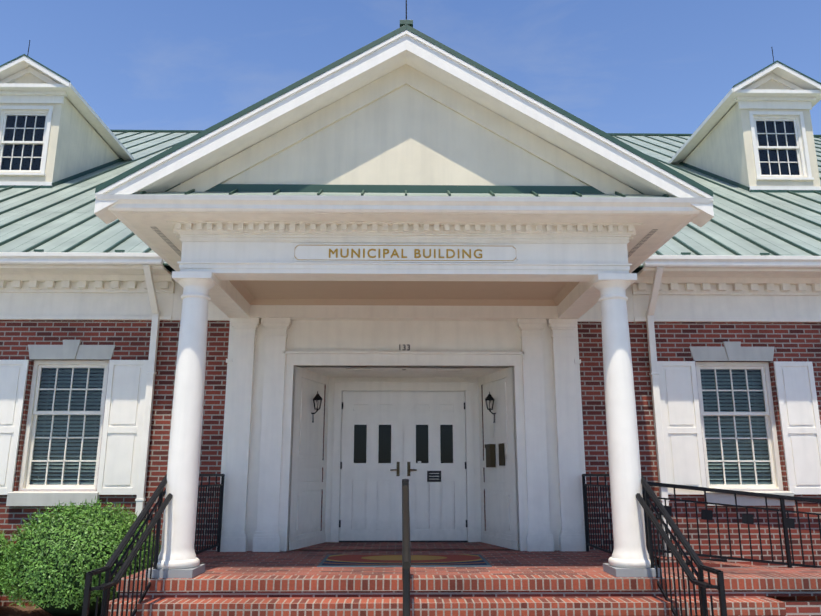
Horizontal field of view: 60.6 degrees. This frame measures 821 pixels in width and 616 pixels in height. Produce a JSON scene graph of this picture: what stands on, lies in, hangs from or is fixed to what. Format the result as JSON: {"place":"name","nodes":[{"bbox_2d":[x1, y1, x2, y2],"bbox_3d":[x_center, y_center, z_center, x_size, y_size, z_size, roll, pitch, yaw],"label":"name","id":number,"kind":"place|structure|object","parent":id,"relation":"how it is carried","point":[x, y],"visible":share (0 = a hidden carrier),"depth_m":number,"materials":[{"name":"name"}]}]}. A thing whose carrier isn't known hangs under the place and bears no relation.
{"place":"outdoors","nodes":[
{"label":"outdoors","id":0,"kind":"place"},
{"bbox_2d":[0,606,100,615],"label":"ground","id":1,"kind":"structure","parent":0,"point":[17,611],"depth_m":8.23,"materials":[{"name":"soil"}]},
{"bbox_2d":[0,527,13,594],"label":"boxwood shrub","id":2,"kind":"object","parent":1,"relation":"on","point":[4,541],"visible":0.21,"depth_m":7.97,"materials":[{"name":"green plant"}]},
{"bbox_2d":[0,496,160,615],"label":"boxwood shrub","id":3,"kind":"object","parent":1,"relation":"on","point":[57,557],"visible":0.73,"depth_m":7.48,"materials":[{"name":"green plant"}]},
{"bbox_2d":[82,474,172,615],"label":"stair rail","id":4,"kind":"object","parent":1,"relation":"on","point":[108,584],"visible":0.9,"depth_m":5.90,"materials":[{"name":"black metal"}]},
{"bbox_2d":[0,320,820,605],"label":"brick wall","id":5,"kind":"structure","parent":1,"relation":"on","point":[787,341],"depth_m":9.20,"materials":[{"name":"red brick"}]},
{"bbox_2d":[0,340,820,505],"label":"windows","id":6,"kind":"structure","parent":5,"relation":"attached to","point":[65,434],"depth_m":9.21,"materials":[{"name":"white paint"}]},
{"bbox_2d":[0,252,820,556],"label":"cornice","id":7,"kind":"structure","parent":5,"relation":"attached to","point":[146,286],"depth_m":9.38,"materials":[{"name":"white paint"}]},
{"bbox_2d":[0,130,820,322],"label":"roof","id":8,"kind":"structure","parent":5,"relation":"on","point":[63,217],"depth_m":11.83,"materials":[{"name":"metal"}]},
{"bbox_2d":[0,40,134,187],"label":"dormer","id":9,"kind":"object","parent":8,"relation":"on","point":[55,130],"visible":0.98,"depth_m":14.61,"materials":[{"name":"beige paint"}]},
{"bbox_2d":[668,47,820,192],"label":"dormer","id":10,"kind":"object","parent":8,"relation":"on","point":[753,132],"visible":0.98,"depth_m":14.82,"materials":[{"name":"beige paint"}]},
{"bbox_2d":[700,558,726,561],"bbox_3d":[3.615,3.226,8.778,0.700,0.180,0.020,0,-13,-1],"label":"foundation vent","id":11,"kind":"object","parent":5,"relation":"attached to","point":[717,559],"visible":0.04,"depth_m":8.80,"materials":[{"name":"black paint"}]},
{"bbox_2d":[108,542,820,615],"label":"brick steps","id":12,"kind":"object","parent":1,"relation":"on","point":[510,582],"visible":0.69,"depth_m":6.42,"materials":[{"name":"red brick"}]},
{"bbox_2d":[216,318,589,551],"bbox_3d":[-0.093,1.724,9.632,4.690,2.935,1.375,0,-13,-1],"label":"entrance surround","id":13,"kind":"object","parent":12,"relation":"on","point":[269,361],"visible":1,"depth_m":9.25,"materials":[{"name":"white paint"}]},
{"bbox_2d":[311,391,321,421],"bbox_3d":[-1.297,1.362,9.678,0.180,0.422,0.130,-4,-14,15],"label":"wall lantern","id":14,"kind":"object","parent":13,"relation":"attached to","point":[317,400],"depth_m":9.65,"materials":[{"name":"black metal"}]},
{"bbox_2d":[339,392,467,540],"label":"double doors","id":15,"kind":"structure","parent":13,"relation":"attached to","point":[371,466],"depth_m":10.08,"materials":[{"name":"white paint"},{"name":"glass"},{"name":"metal"}]},
{"bbox_2d":[485,392,495,422],"bbox_3d":[1.113,1.370,9.713,0.180,0.422,0.130,4,-14,-17],"label":"wall lantern","id":16,"kind":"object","parent":13,"relation":"attached to","point":[489,399],"depth_m":9.69,"materials":[{"name":"black metal"}]},
{"bbox_2d":[485,425,504,466],"bbox_3d":[1.141,1.873,9.576,0.084,0.580,0.470,4,-14,-17],"label":"mailbox and plaques","id":17,"kind":"object","parent":13,"relation":"attached to","point":[490,456],"visible":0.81,"depth_m":9.61,"materials":[{"name":"brown metal"}]},
{"bbox_2d":[194,474,612,554],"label":"porch guards","id":18,"kind":"object","parent":12,"relation":"on","point":[220,511],"visible":0.56,"depth_m":8.26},
{"bbox_2d":[94,0,713,577],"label":"portico","id":19,"kind":"structure","parent":12,"relation":"on","point":[406,132],"depth_m":7.25,"materials":[{"name":"paint"}]},
{"bbox_2d":[293,243,517,262],"bbox_3d":[-0.050,-0.566,7.259,2.320,0.195,0.026,0,-13,-1],"label":"sign","id":20,"kind":"object","parent":19,"relation":"attached to","point":[490,253],"visible":0.96,"depth_m":7.25,"materials":[{"name":"white paint"}]},
{"bbox_2d":[329,249,481,257],"bbox_3d":[-0.050,-0.562,7.247,1.582,0.099,0.012,0,-13,-1],"label":"sign lettering","id":21,"kind":"object","parent":20,"relation":"attached to","point":[415,253],"visible":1,"depth_m":7.24,"materials":[{"name":"gold metal"}]},
{"bbox_2d":[317,554,491,566],"bbox_3d":[-0.069,2.780,7.742,1.800,0.013,1.070,0,-13,-1],"label":"doormat","id":22,"kind":"object","parent":12,"relation":"on","point":[438,560],"visible":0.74,"depth_m":7.67,"materials":[{"name":"multicoloured fabric"}]},
{"bbox_2d":[402,479,410,615],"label":"handrail","id":23,"kind":"object","parent":12,"relation":"on","point":[406,557],"visible":1,"depth_m":5.42,"materials":[{"name":"brown metal"}]},
{"bbox_2d":[636,474,726,615],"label":"stair rail","id":24,"kind":"object","parent":1,"relation":"on","point":[646,504],"visible":0.94,"depth_m":5.96,"materials":[{"name":"black metal"}]},
{"bbox_2d":[654,555,820,601],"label":"ramp","id":25,"kind":"structure","parent":1,"relation":"on","point":[727,568],"depth_m":7.09,"materials":[{"name":"brick"}]},
{"bbox_2d":[642,482,820,567],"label":"ramp railing","id":26,"kind":"object","parent":25,"relation":"on","point":[748,519],"visible":0.75,"depth_m":7.34,"materials":[{"name":"black metal"}]},
{"bbox_2d":[783,602,820,615],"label":"brick wall","id":27,"kind":"structure","parent":1,"relation":"on","point":[803,608],"depth_m":6.15,"materials":[{"name":"brick"}]},
{"bbox_2d":[0,0,820,134],"label":"sky","id":28,"kind":"structure","parent":0,"point":[617,66],"materials":[{"name":"blue"}]}
]}

